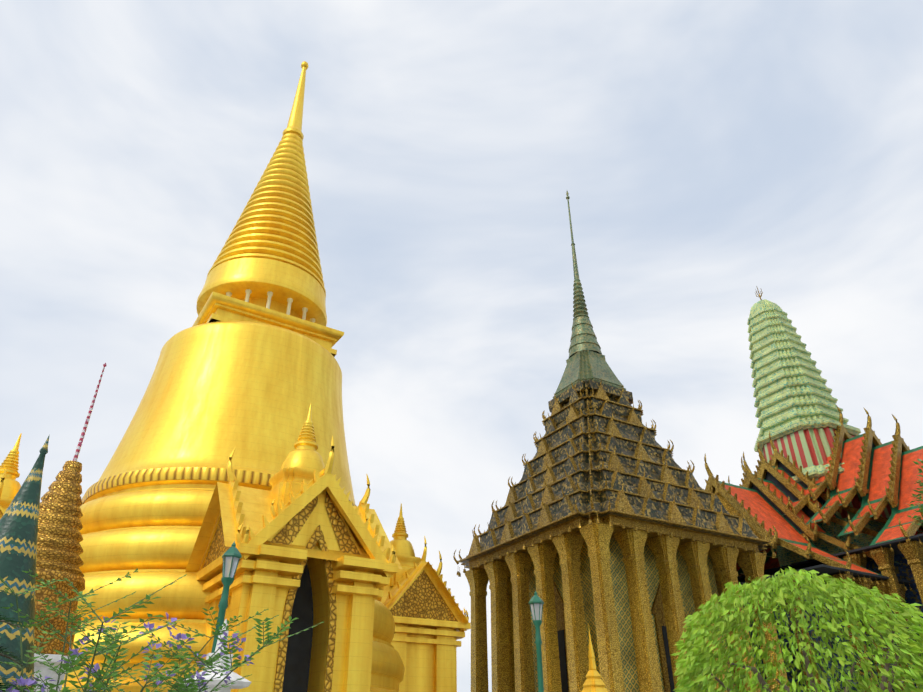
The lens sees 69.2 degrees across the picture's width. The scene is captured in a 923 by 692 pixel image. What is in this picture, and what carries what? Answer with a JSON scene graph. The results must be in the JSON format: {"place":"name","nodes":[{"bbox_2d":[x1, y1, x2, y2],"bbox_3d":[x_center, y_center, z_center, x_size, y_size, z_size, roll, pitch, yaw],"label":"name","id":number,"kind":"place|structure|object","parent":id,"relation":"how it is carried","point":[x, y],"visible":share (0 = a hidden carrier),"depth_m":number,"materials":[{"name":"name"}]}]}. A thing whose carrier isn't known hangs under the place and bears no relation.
{"place":"outdoors","nodes":[
{"label":"outdoors","id":0,"kind":"place"},
{"bbox_2d":[0,0,922,691],"label":"sky","id":1,"kind":"structure","parent":0,"point":[707,154],"materials":[{"name":"white"}]},
{"label":"ground","id":2,"kind":"structure","parent":0,"visible":0},
{"bbox_2d":[0,434,49,691],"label":"spire","id":3,"kind":"structure","parent":2,"relation":"on","point":[19,519],"depth_m":12.54,"materials":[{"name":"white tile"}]},
{"bbox_2d":[34,363,106,691],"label":"spire","id":4,"kind":"structure","parent":2,"relation":"on","point":[59,539],"depth_m":16.43,"materials":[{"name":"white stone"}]},
{"bbox_2d":[0,568,323,691],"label":"flowering shrub","id":5,"kind":"object","parent":2,"relation":"on","point":[110,642],"visible":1,"depth_m":4.99,"materials":[{"name":"green plant"}]},
{"bbox_2d":[186,619,250,691],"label":"stone pagoda","id":6,"kind":"object","parent":2,"relation":"on","point":[241,684],"visible":0.56,"depth_m":8.51,"materials":[{"name":"white stone"}]},
{"bbox_2d":[211,541,241,652],"bbox_3d":[-4.033,5.560,10.622,0.354,4.900,0.340,-1,-31,2],"label":"lamp post","id":7,"kind":"object","parent":2,"relation":"on","point":[231,556],"visible":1,"depth_m":11.50,"materials":[{"name":"teal metal"}]},
{"bbox_2d":[0,61,470,691],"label":"golden stupa","id":8,"kind":"object","parent":2,"relation":"on","point":[236,431],"visible":0.98,"depth_m":23.66,"materials":[{"name":"gold metal"}]},
{"bbox_2d":[528,590,543,691],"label":"lamp post","id":9,"kind":"object","parent":2,"relation":"on","point":[536,602],"visible":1,"depth_m":14.66,"materials":[{"name":"teal metal"}]},
{"bbox_2d":[581,630,607,691],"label":"busabok monument","id":10,"kind":"object","parent":2,"relation":"on","point":[593,682],"visible":1,"depth_m":16.64,"materials":[{"name":"gold metal"}]},
{"bbox_2d":[453,191,789,691],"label":"temple building","id":11,"kind":"structure","parent":2,"relation":"on","point":[621,535],"depth_m":33.94,"materials":[{"name":"tile"}]},
{"bbox_2d":[671,566,922,691],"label":"topiary tree","id":12,"kind":"object","parent":2,"relation":"on","point":[697,661],"visible":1,"depth_m":9.49,"materials":[{"name":"green plant"}]},
{"bbox_2d":[703,288,922,691],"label":"temple","id":13,"kind":"structure","parent":2,"relation":"on","point":[825,488],"depth_m":45.86,"materials":[{"name":"red tile"}]},
{"bbox_2d":[803,622,922,691],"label":"dark bush","id":14,"kind":"object","parent":2,"relation":"on","point":[861,670],"visible":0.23,"depth_m":12.95,"materials":[{"name":"green plant"}]},
{"bbox_2d":[907,458,922,525],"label":"tree","id":15,"kind":"object","parent":2,"relation":"on","point":[919,495],"visible":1,"depth_m":14.42,"materials":[{"name":"green plant"}]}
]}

